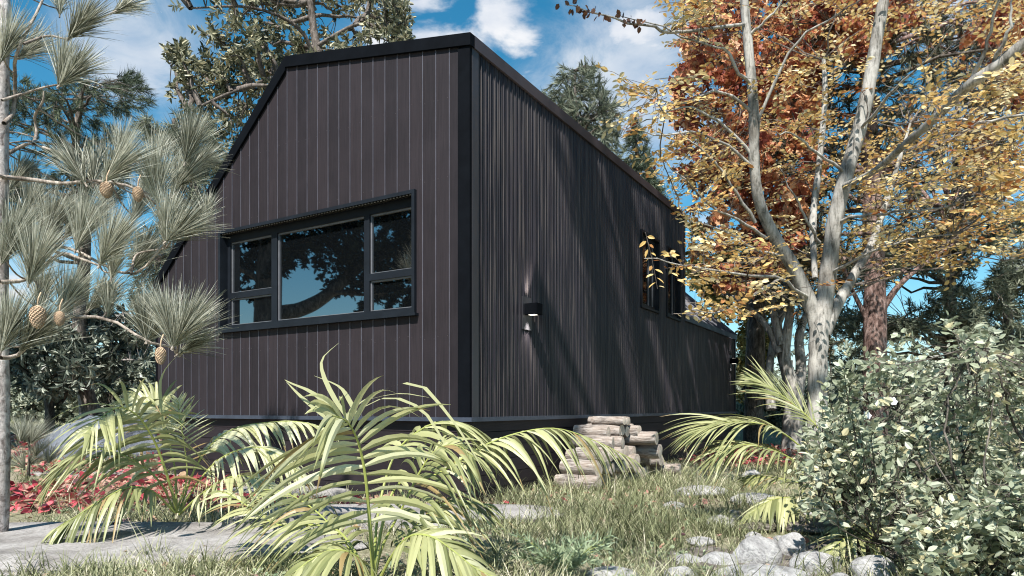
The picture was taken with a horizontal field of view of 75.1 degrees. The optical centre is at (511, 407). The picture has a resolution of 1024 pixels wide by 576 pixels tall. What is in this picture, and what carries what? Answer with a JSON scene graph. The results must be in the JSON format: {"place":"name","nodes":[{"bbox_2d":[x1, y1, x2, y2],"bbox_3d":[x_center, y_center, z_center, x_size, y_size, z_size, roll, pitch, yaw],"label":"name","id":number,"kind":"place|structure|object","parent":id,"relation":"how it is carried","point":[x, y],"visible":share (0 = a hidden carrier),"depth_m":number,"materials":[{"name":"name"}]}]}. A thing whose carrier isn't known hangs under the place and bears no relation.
{"place":"outdoors","nodes":[
{"label":"outdoors","id":0,"kind":"place"},
{"bbox_2d":[111,515,155,524],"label":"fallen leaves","id":1,"kind":"object","parent":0,"point":[153,518],"visible":0.16,"depth_m":4.81,"materials":[{"name":"plant"}]},
{"bbox_2d":[0,415,1023,575],"bbox_3d":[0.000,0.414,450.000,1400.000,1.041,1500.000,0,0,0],"label":"ground","id":2,"kind":"structure","parent":0,"point":[18,516],"depth_m":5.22,"materials":[{"name":"green plant"}]},
{"bbox_2d":[10,412,74,478],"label":"pine sapling","id":3,"kind":"object","parent":2,"relation":"on","point":[23,431],"visible":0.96,"depth_m":8.12,"materials":[{"name":"green plant"}]},
{"bbox_2d":[10,375,74,421],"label":"background shrub","id":4,"kind":"object","parent":2,"relation":"on","point":[19,399],"visible":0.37,"depth_m":18.25,"materials":[{"name":"green plant"}]},
{"bbox_2d":[9,324,104,430],"bbox_3d":[-8.831,-0.533,12.598,1.848,2.276,3.754,0,0,-38],"label":"laurel tree","id":5,"kind":"object","parent":2,"relation":"on","point":[57,381],"visible":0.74,"depth_m":11.71,"materials":[{"name":"green plant"}]},
{"bbox_2d":[14,344,110,421],"bbox_3d":[-13.571,-0.692,19.979,3.813,2.478,3.294,0,0,0],"label":"background shrub","id":6,"kind":"object","parent":2,"relation":"on","point":[65,408],"visible":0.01,"depth_m":18.87,"materials":[{"name":"green plant"}]},
{"bbox_2d":[9,64,158,416],"bbox_3d":[-8.840,-3.377,13.256,3.216,7.997,5.251,0,0,-38],"label":"dark pine","id":7,"kind":"object","parent":2,"relation":"on","point":[78,110],"visible":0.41,"depth_m":12.62,"materials":[{"name":"green plant"}]},
{"bbox_2d":[39,415,161,459],"bbox_3d":[-6.284,0.716,10.151,1.737,1.199,1.268,0,0,30],"label":"blue grey rock","id":8,"kind":"object","parent":2,"relation":"on","point":[64,436],"visible":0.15,"depth_m":9.87,"materials":[{"name":"stone"}]},
{"bbox_2d":[26,469,177,479],"bbox_3d":[-4.555,0.910,8.672,3.608,0.157,0.932,0,0,0],"label":"flat stone","id":9,"kind":"object","parent":2,"relation":"on","point":[38,473],"visible":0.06,"depth_m":8.53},
{"bbox_2d":[55,303,154,418],"bbox_3d":[-8.429,-0.849,13.817,2.106,2.861,3.662,0,0,-36],"label":"laurel tree","id":10,"kind":"object","parent":2,"relation":"on","point":[112,363],"visible":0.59,"depth_m":13.06,"materials":[{"name":"green plant"}]},
{"bbox_2d":[66,340,160,422],"bbox_3d":[-10.949,-0.851,18.555,2.707,2.751,2.421,0,0,-31],"label":"background shrub","id":11,"kind":"object","parent":2,"relation":"on","point":[103,395],"visible":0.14,"depth_m":18.12,"materials":[{"name":"green plant"}]},
{"bbox_2d":[0,0,235,531],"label":"young pine","id":12,"kind":"object","parent":2,"relation":"on","point":[85,221],"visible":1,"depth_m":3.98,"materials":[{"name":"green plant"}]},
{"bbox_2d":[10,429,225,485],"bbox_3d":[-5.670,0.650,10.309,7.228,0.664,3.661,0,0,35],"label":"groundcover","id":13,"kind":"object","parent":2,"relation":"on","point":[42,470],"visible":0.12,"depth_m":9.09,"materials":[{"name":"red plant"}]},
{"bbox_2d":[107,340,158,420],"bbox_3d":[-10.693,-0.982,19.456,2.470,3.040,2.516,0,0,40],"label":"background shrub","id":14,"kind":"object","parent":2,"relation":"on","point":[151,377],"visible":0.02,"depth_m":19.04,"materials":[{"name":"green plant"}]},
{"bbox_2d":[119,99,232,337],"bbox_3d":[-5.995,-2.549,11.849,1.850,6.366,3.342,0,0,-27],"label":"loose needled pine","id":15,"kind":"object","parent":2,"relation":"on","point":[156,266],"visible":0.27,"depth_m":11.22,"materials":[{"name":"green plant"}]},
{"bbox_2d":[24,358,338,544],"bbox_3d":[-2.162,0.316,4.575,1.944,1.330,1.253,0,0,-22],"label":"feather palm","id":16,"kind":"object","parent":2,"relation":"on","point":[137,401],"visible":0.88,"depth_m":4.43,"materials":[{"name":"green plant"}]},
{"bbox_2d":[0,521,368,575],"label":"flat stone","id":17,"kind":"object","parent":2,"relation":"on","point":[18,536],"visible":0.41,"depth_m":4.02,"materials":[{"name":"stone"}]},
{"bbox_2d":[10,467,393,513],"bbox_3d":[-3.376,0.837,6.381,4.444,0.328,2.259,0,0,34],"label":"groundcover","id":18,"kind":"object","parent":2,"relation":"on","point":[18,496],"visible":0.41,"depth_m":6.17,"materials":[{"name":"red plant"}]},
{"bbox_2d":[209,486,349,500],"bbox_3d":[-2.346,0.901,6.692,1.439,0.164,0.654,0,0,0],"label":"flat stone","id":19,"kind":"object","parent":2,"relation":"on","point":[336,490],"visible":0.11,"depth_m":6.61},
{"bbox_2d":[159,0,416,184],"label":"olive leaved tree","id":20,"kind":"object","parent":2,"relation":"on","point":[394,21],"visible":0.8,"depth_m":13.24,"materials":[{"name":"green plant"}]},
{"bbox_2d":[220,503,559,531],"bbox_3d":[-0.963,0.922,5.330,2.809,0.186,1.234,0,0,0],"label":"flat stone","id":21,"kind":"object","parent":2,"relation":"on","point":[341,509],"visible":0.18,"depth_m":5.27,"materials":[{"name":"stone"}]},
{"bbox_2d":[199,345,649,575],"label":"feather palm","id":22,"kind":"object","parent":2,"relation":"on","point":[317,561],"visible":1,"depth_m":3.17,"materials":[{"name":"green plant"}]},
{"bbox_2d":[153,32,737,501],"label":"black house","id":23,"kind":"structure","parent":2,"relation":"on","point":[461,224],"depth_m":7.05,"materials":[{"name":"wood"}]},
{"bbox_2d":[215,189,418,333],"bbox_3d":[-2.144,-1.462,7.079,2.987,1.191,0.165,0,0,31],"label":"window","id":24,"kind":"structure","parent":23,"relation":"in","point":[353,261],"depth_m":7.05,"materials":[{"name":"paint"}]},
{"bbox_2d":[640,229,659,313],"bbox_3d":[2.048,-2.027,10.041,0.105,1.138,0.798,0,0,31],"label":"window","id":25,"kind":"structure","parent":23,"relation":"in","point":[649,296],"depth_m":10.16,"materials":[{"name":"glass"}]},
{"bbox_2d":[666,245,680,321],"bbox_3d":[2.637,-2.027,11.015,0.105,1.138,0.731,0,0,31],"label":"window","id":26,"kind":"structure","parent":23,"relation":"in","point":[673,286],"depth_m":11.16,"materials":[{"name":"glass"}]},
{"bbox_2d":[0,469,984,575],"bbox_3d":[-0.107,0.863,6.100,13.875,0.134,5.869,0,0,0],"label":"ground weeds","id":27,"kind":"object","parent":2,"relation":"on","point":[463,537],"visible":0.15,"depth_m":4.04,"materials":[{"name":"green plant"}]},
{"bbox_2d":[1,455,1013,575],"bbox_3d":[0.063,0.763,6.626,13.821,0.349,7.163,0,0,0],"label":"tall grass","id":28,"kind":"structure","parent":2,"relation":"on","point":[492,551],"depth_m":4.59,"materials":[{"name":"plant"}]},
{"bbox_2d":[14,324,1002,407],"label":"wood","id":29,"kind":"object","parent":2,"relation":"on","point":[851,346],"depth_m":43.35,"materials":[{"name":"green plant"}]},
{"bbox_2d":[10,461,1013,575],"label":"fallen leaves","id":30,"kind":"object","parent":2,"relation":"on","point":[611,499],"visible":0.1,"depth_m":5.37,"materials":[{"name":"brown plant"}]},
{"bbox_2d":[509,528,617,575],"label":"feathery weed","id":31,"kind":"object","parent":2,"relation":"on","point":[580,559],"visible":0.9,"depth_m":3.45,"materials":[{"name":"green plant"}]},
{"bbox_2d":[329,486,809,542],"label":"fallen leaves","id":32,"kind":"object","parent":2,"relation":"on","point":[806,539],"visible":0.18,"depth_m":5.92,"materials":[{"name":"brown plant"}]},
{"bbox_2d":[557,474,601,490],"bbox_3d":[0.713,0.788,7.008,0.447,0.167,0.171,0,0,31],"label":"firewood log","id":33,"kind":"object","parent":2,"relation":"on","point":[590,479],"visible":0.59,"depth_m":6.93,"materials":[{"name":"brown wood"}]},
{"bbox_2d":[559,459,602,475],"bbox_3d":[0.729,0.639,7.063,0.430,0.178,0.200,0,0,35],"label":"firewood log","id":34,"kind":"object","parent":33,"relation":"on","point":[587,467],"visible":0.66,"depth_m":6.98,"materials":[{"name":"brown wood"}]},
{"bbox_2d":[540,56,627,160],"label":"feathery conifer","id":35,"kind":"object","parent":2,"relation":"on","point":[574,98],"visible":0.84,"depth_m":21.41,"materials":[{"name":"green plant"}]},
{"bbox_2d":[585,566,638,575],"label":"boulder","id":36,"kind":"object","parent":2,"relation":"on","point":[603,569],"visible":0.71,"depth_m":3.54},
{"bbox_2d":[608,472,620,483],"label":"firewood log","id":37,"kind":"object","parent":2,"relation":"on","point":[612,476],"visible":0.09,"depth_m":7.40,"materials":[{"name":"brown wood"}]},
{"bbox_2d":[611,459,626,472],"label":"firewood log","id":38,"kind":"object","parent":37,"relation":"on","point":[618,469],"visible":0.2,"depth_m":7.36,"materials":[{"name":"brown wood"}]},
{"bbox_2d":[620,473,632,481],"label":"firewood log","id":39,"kind":"object","parent":2,"relation":"on","point":[630,474],"visible":0.12,"depth_m":7.58,"materials":[{"name":"brown wood"}]},
{"bbox_2d":[625,458,637,472],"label":"firewood log","id":40,"kind":"object","parent":39,"relation":"on","point":[634,468],"visible":0.2,"depth_m":7.45,"materials":[{"name":"brown wood"}]},
{"bbox_2d":[623,445,628,457],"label":"firewood log","id":41,"kind":"object","parent":40,"relation":"on","point":[626,448],"visible":0.14,"depth_m":7.59,"materials":[{"name":"brown wood"}]},
{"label":"firewood log","id":42,"kind":"object","parent":41,"relation":"on","visible":0},
{"bbox_2d":[589,424,620,435],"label":"firewood log","id":43,"kind":"object","parent":42,"relation":"on","point":[615,430],"visible":0.45,"depth_m":7.58,"materials":[{"name":"brown wood"}]},
{"bbox_2d":[586,423,624,434],"bbox_3d":[1.082,0.257,7.770,0.459,0.142,0.133,0,0,35],"label":"firewood log","id":44,"kind":"object","parent":42,"relation":"on","point":[622,430],"visible":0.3,"depth_m":7.66,"materials":[{"name":"brown wood"}]},
{"bbox_2d":[591,416,625,424],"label":"firewood log","id":45,"kind":"object","parent":44,"relation":"on","point":[597,420],"visible":1,"depth_m":7.64,"materials":[{"name":"beige wood"}]},
{"bbox_2d":[588,417,628,424],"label":"firewood log","id":46,"kind":"object","parent":44,"relation":"on","point":[589,420],"visible":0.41,"depth_m":7.67,"materials":[{"name":"brown wood"}]},
{"bbox_2d":[619,116,674,202],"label":"feathery conifer","id":47,"kind":"object","parent":2,"relation":"on","point":[630,140],"visible":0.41,"depth_m":22.64,"materials":[{"name":"green plant"}]},
{"bbox_2d":[650,464,680,474],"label":"firewood log","id":48,"kind":"object","parent":2,"relation":"on","point":[675,466],"visible":0.48,"depth_m":8.45,"materials":[{"name":"brown wood"}]},
{"bbox_2d":[663,501,684,509],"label":"boulder","id":49,"kind":"object","parent":2,"relation":"on","point":[680,503],"visible":0.34,"depth_m":5.81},
{"bbox_2d":[663,566,696,575],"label":"boulder","id":50,"kind":"object","parent":2,"relation":"on","point":[682,568],"visible":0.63,"depth_m":3.47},
{"bbox_2d":[674,554,701,562],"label":"river stone","id":51,"kind":"object","parent":2,"relation":"on","point":[686,556],"visible":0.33,"depth_m":3.88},
{"bbox_2d":[674,485,727,497],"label":"boulder","id":52,"kind":"object","parent":2,"relation":"on","point":[704,489],"visible":0.43,"depth_m":6.63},
{"bbox_2d":[687,536,715,545],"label":"boulder","id":53,"kind":"object","parent":2,"relation":"on","point":[704,540],"visible":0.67,"depth_m":4.35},
{"bbox_2d":[701,551,738,564],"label":"boulder","id":54,"kind":"object","parent":2,"relation":"on","point":[715,558],"visible":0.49,"depth_m":3.83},
{"bbox_2d":[706,515,734,527],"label":"river stone","id":55,"kind":"object","parent":2,"relation":"on","point":[723,519],"visible":0.24,"depth_m":4.95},
{"bbox_2d":[685,220,780,426],"bbox_3d":[6.241,-2.216,18.810,2.882,6.111,4.492,0,0,17],"label":"golden thicket tree","id":56,"kind":"object","parent":2,"relation":"on","point":[741,347],"visible":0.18,"depth_m":17.90,"materials":[{"name":"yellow plant"}]},
{"bbox_2d":[636,546,829,575],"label":"flat stone","id":57,"kind":"object","parent":2,"relation":"on","point":[786,557],"visible":0.06,"depth_m":3.95,"materials":[{"name":"stone"}]},
{"bbox_2d":[778,532,807,554],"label":"boulder","id":58,"kind":"object","parent":57,"relation":"on","point":[788,543],"visible":0.64,"depth_m":4.04,"materials":[{"name":"stone"}]},
{"bbox_2d":[679,443,802,466],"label":"fallen leaves","id":59,"kind":"object","parent":2,"relation":"on","point":[755,459],"visible":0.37,"depth_m":10.72,"materials":[{"name":"red plant"}]},
{"bbox_2d":[654,358,844,533],"bbox_3d":[1.979,0.263,5.155,1.656,1.417,1.076,0,0,-15],"label":"feather palm","id":60,"kind":"object","parent":2,"relation":"on","point":[783,506],"visible":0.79,"depth_m":4.98,"materials":[{"name":"green plant"}]},
{"bbox_2d":[742,469,759,476],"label":"boulder","id":61,"kind":"object","parent":2,"relation":"on","point":[751,473],"visible":0.3,"depth_m":8.22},
{"bbox_2d":[730,492,773,504],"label":"boulder","id":62,"kind":"object","parent":2,"relation":"on","point":[757,496],"visible":0.26,"depth_m":6.13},
{"bbox_2d":[745,532,761,537],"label":"river stone","id":63,"kind":"object","parent":2,"relation":"on","point":[751,534],"visible":0.38,"depth_m":4.46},
{"bbox_2d":[736,522,776,532],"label":"boulder","id":64,"kind":"object","parent":2,"relation":"on","point":[767,529],"visible":0.5,"depth_m":4.67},
{"bbox_2d":[732,535,781,564],"bbox_3d":[1.429,0.869,3.881,0.274,0.244,0.201,0,0,0],"label":"boulder","id":65,"kind":"object","parent":2,"relation":"on","point":[760,549],"visible":0.64,"depth_m":3.82,"materials":[{"name":"stone"}]},
{"bbox_2d":[735,399,779,424],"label":"background shrub","id":66,"kind":"object","parent":2,"relation":"on","point":[740,408],"visible":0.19,"depth_m":20.64,"materials":[{"name":"green plant"}]},
{"bbox_2d":[711,564,810,575],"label":"boulder","id":67,"kind":"object","parent":2,"relation":"on","point":[787,571],"visible":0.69,"depth_m":3.41,"materials":[{"name":"stone"}]},
{"bbox_2d":[764,385,806,427],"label":"background shrub","id":68,"kind":"object","parent":2,"relation":"on","point":[778,419],"visible":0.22,"depth_m":19.78,"materials":[{"name":"green plant"}]},
{"bbox_2d":[715,235,859,452],"bbox_3d":[5.883,-1.449,13.752,3.513,4.979,2.889,0,0,0],"label":"many stemmed tree","id":69,"kind":"object","parent":2,"relation":"on","point":[780,338],"visible":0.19,"depth_m":12.99,"materials":[{"name":"grey plant"}]},
{"bbox_2d":[555,0,1023,476],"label":"yellow beech","id":70,"kind":"object","parent":2,"relation":"on","point":[823,307],"visible":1,"depth_m":8.09,"materials":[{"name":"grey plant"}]},
{"bbox_2d":[775,518,839,533],"bbox_3d":[2.123,0.846,4.748,0.509,0.101,0.356,0,0,0],"label":"boulder","id":71,"kind":"object","parent":2,"relation":"on","point":[810,527],"visible":0.39,"depth_m":4.63,"materials":[{"name":"stone"}]},
{"bbox_2d":[789,551,840,573],"bbox_3d":[1.664,0.872,3.672,0.272,0.162,0.203,0,0,0],"label":"boulder","id":72,"kind":"object","parent":2,"relation":"on","point":[815,556],"visible":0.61,"depth_m":3.60,"materials":[{"name":"stone"}]},
{"bbox_2d":[830,572,848,575],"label":"river stone","id":73,"kind":"object","parent":2,"relation":"on","point":[839,574],"visible":0.95,"depth_m":3.39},
{"bbox_2d":[807,538,872,552],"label":"boulder","id":74,"kind":"object","parent":2,"relation":"on","point":[812,546],"visible":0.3,"depth_m":4.04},
{"bbox_2d":[667,0,1023,444],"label":"red maple","id":75,"kind":"object","parent":2,"relation":"on","point":[728,78],"visible":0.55,"depth_m":11.68,"materials":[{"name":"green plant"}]},
{"bbox_2d":[839,548,857,558],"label":"river stone","id":76,"kind":"object","parent":2,"relation":"on","point":[846,550],"visible":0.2,"depth_m":3.90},
{"bbox_2d":[811,515,890,565],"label":"palm seedling","id":77,"kind":"object","parent":2,"relation":"on","point":[843,542],"visible":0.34,"depth_m":3.87,"materials":[{"name":"green plant"}]},
{"bbox_2d":[803,371,907,421],"bbox_3d":[11.021,-0.399,22.054,3.489,2.124,2.486,0,0,0],"label":"background shrub","id":78,"kind":"object","parent":2,"relation":"on","point":[834,391],"visible":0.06,"depth_m":21.50,"materials":[{"name":"green plant"}]},
{"bbox_2d":[849,555,898,575],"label":"boulder","id":79,"kind":"object","parent":2,"relation":"on","point":[873,559],"visible":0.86,"depth_m":3.40,"materials":[{"name":"stone"}]},
{"bbox_2d":[760,0,1022,455],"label":"brown barked conifer","id":80,"kind":"object","parent":2,"relation":"on","point":[875,305],"visible":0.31,"depth_m":11.98,"materials":[{"name":"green plant"}]},
{"bbox_2d":[786,310,1023,575],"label":"pale leaved shrub","id":81,"kind":"object","parent":2,"relation":"on","point":[979,519],"visible":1,"depth_m":3.73,"materials":[{"name":"green plant"}]},
{"bbox_2d":[859,349,960,422],"bbox_3d":[13.446,-0.690,22.795,4.099,2.688,3.087,0,0,-22],"label":"background shrub","id":82,"kind":"object","parent":2,"relation":"on","point":[928,387],"visible":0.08,"depth_m":22.37,"materials":[{"name":"green plant"}]},
{"bbox_2d":[828,90,1023,440],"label":"layered hemlock","id":83,"kind":"object","parent":2,"relation":"on","point":[970,315],"visible":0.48,"depth_m":15.18,"materials":[{"name":"green plant"}]},
{"bbox_2d":[880,539,977,563],"bbox_3d":[2.392,0.820,3.794,0.522,0.123,0.446,0,0,15],"label":"boulder","id":84,"kind":"object","parent":2,"relation":"on","point":[882,549],"visible":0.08,"depth_m":3.70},
{"bbox_2d":[904,346,1003,421],"bbox_3d":[16.694,-0.830,23.990,4.708,2.908,3.349,0,0,0],"label":"background shrub","id":85,"kind":"object","parent":2,"relation":"on","point":[960,380],"visible":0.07,"depth_m":23.67,"materials":[{"name":"green plant"}]},
{"bbox_2d":[953,243,1023,434],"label":"grey green tree","id":86,"kind":"object","parent":2,"relation":"on","point":[1007,278],"visible":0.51,"depth_m":16.05,"materials":[{"name":"green plant"}]},
{"bbox_2d":[966,369,1023,423],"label":"background shrub","id":87,"kind":"object","parent":2,"relation":"on","point":[983,396],"visible":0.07,"depth_m":22.08,"materials":[{"name":"green plant"}]},
{"bbox_2d":[976,552,1023,574],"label":"boulder","id":88,"kind":"object","parent":2,"relation":"on","point":[1014,553],"visible":0.14,"depth_m":3.45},
{"bbox_2d":[9,0,1023,385],"label":"sky","id":89,"kind":"structure","parent":0,"point":[534,37],"materials":[{"name":"blue"}]},
{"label":"firewood log","id":90,"kind":"object","parent":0,"visible":0},
{"bbox_2d":[602,461,609,473],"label":"firewood log","id":91,"kind":"object","parent":90,"relation":"on","point":[608,466],"visible":0.09,"depth_m":7.17,"materials":[{"name":"brown wood"}]},
{"bbox_2d":[565,449,608,461],"bbox_3d":[0.807,0.518,7.188,0.481,0.155,0.138,0,0,40],"label":"firewood log","id":92,"kind":"object","parent":91,"relation":"on","point":[581,454],"visible":0.41,"depth_m":7.15,"materials":[{"name":"brown wood"}]},
{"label":"firewood log","id":93,"kind":"object","parent":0,"visible":0},
{"bbox_2d":[609,462,614,474],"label":"firewood log","id":94,"kind":"object","parent":93,"relation":"on","point":[613,467],"visible":0.15,"depth_m":7.28,"materials":[{"name":"brown wood"}]},
{"bbox_2d":[576,447,612,460],"bbox_3d":[0.902,0.509,7.331,0.411,0.166,0.138,0,0,30],"label":"firewood log","id":95,"kind":"object","parent":94,"relation":"on","point":[610,457],"visible":0.22,"depth_m":7.24,"materials":[{"name":"brown wood"}]},
{"bbox_2d":[576,435,614,448],"bbox_3d":[0.920,0.384,7.357,0.410,0.153,0.131,0,0,23],"label":"firewood log","id":96,"kind":"object","parent":95,"relation":"on","point":[607,440],"visible":0.62,"depth_m":7.28,"materials":[{"name":"brown wood"}]},
{"bbox_2d":[612,448,624,459],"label":"firewood log","id":97,"kind":"object","parent":94,"relation":"on","point":[622,451],"visible":0.21,"depth_m":7.24,"materials":[{"name":"brown wood"}]},
{"bbox_2d":[570,435,599,447],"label":"firewood log","id":98,"kind":"object","parent":97,"relation":"on","point":[574,442],"visible":0.13,"depth_m":7.54,"materials":[{"name":"brown wood"}]},
{"bbox_2d":[573,425,610,435],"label":"firewood log","id":99,"kind":"object","parent":98,"relation":"on","point":[592,430],"visible":0.66,"depth_m":7.52,"materials":[{"name":"brown wood"}]},
{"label":"firewood log","id":100,"kind":"object","parent":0,"visible":0},
{"bbox_2d":[628,454,639,467],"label":"firewood log","id":101,"kind":"object","parent":100,"relation":"on","point":[637,456],"visible":0.09,"depth_m":7.64,"materials":[{"name":"brown wood"}]},
{"bbox_2d":[628,446,635,453],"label":"firewood log","id":102,"kind":"object","parent":101,"relation":"on","point":[632,449],"visible":0.19,"depth_m":7.71,"materials":[{"name":"brown wood"}]},
{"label":"firewood log","id":103,"kind":"object","parent":102,"relation":"on","visible":0},
{"bbox_2d":[621,426,629,436],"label":"firewood log","id":104,"kind":"object","parent":103,"relation":"on","point":[627,432],"visible":0.27,"depth_m":7.75,"materials":[{"name":"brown wood"}]},
{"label":"firewood log","id":105,"kind":"object","parent":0,"visible":0},
{"bbox_2d":[640,458,650,464],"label":"firewood log","id":106,"kind":"object","parent":105,"relation":"on","point":[646,460],"visible":0.17,"depth_m":8.16,"materials":[{"name":"brown wood"}]},
{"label":"firewood log","id":107,"kind":"object","parent":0,"visible":0},
{"bbox_2d":[648,457,662,465],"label":"firewood log","id":108,"kind":"object","parent":107,"relation":"on","point":[659,461],"visible":0.23,"depth_m":8.23,"materials":[{"name":"brown wood"}]},
{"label":"firewood log","id":109,"kind":"object","parent":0,"visible":0},
{"bbox_2d":[628,444,661,458],"bbox_3d":[1.543,0.514,7.989,0.496,0.189,0.166,0,0,34],"label":"firewood log","id":110,"kind":"object","parent":109,"relation":"on","point":[650,451],"visible":0.48,"depth_m":7.87,"materials":[{"name":"brown wood"}]},
{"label":"firewood log","id":111,"kind":"object","parent":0,"visible":0},
{"bbox_2d":[611,436,624,448],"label":"firewood log","id":112,"kind":"object","parent":111,"relation":"on","point":[619,441],"visible":0.3,"depth_m":7.47,"materials":[{"name":"brown wood"}]},
{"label":"firewood log","id":113,"kind":"object","parent":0,"visible":0},
{"bbox_2d":[624,431,657,444],"bbox_3d":[1.472,0.362,7.859,0.479,0.168,0.185,0,0,26],"label":"firewood log","id":114,"kind":"object","parent":113,"relation":"on","point":[645,438],"visible":0.66,"depth_m":7.76,"materials":[{"name":"brown wood"}]},
{"bbox_2d":[623,425,641,435],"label":"firewood log","id":115,"kind":"object","parent":114,"relation":"on","point":[634,430],"visible":0.38,"depth_m":7.80,"materials":[{"name":"brown wood"}]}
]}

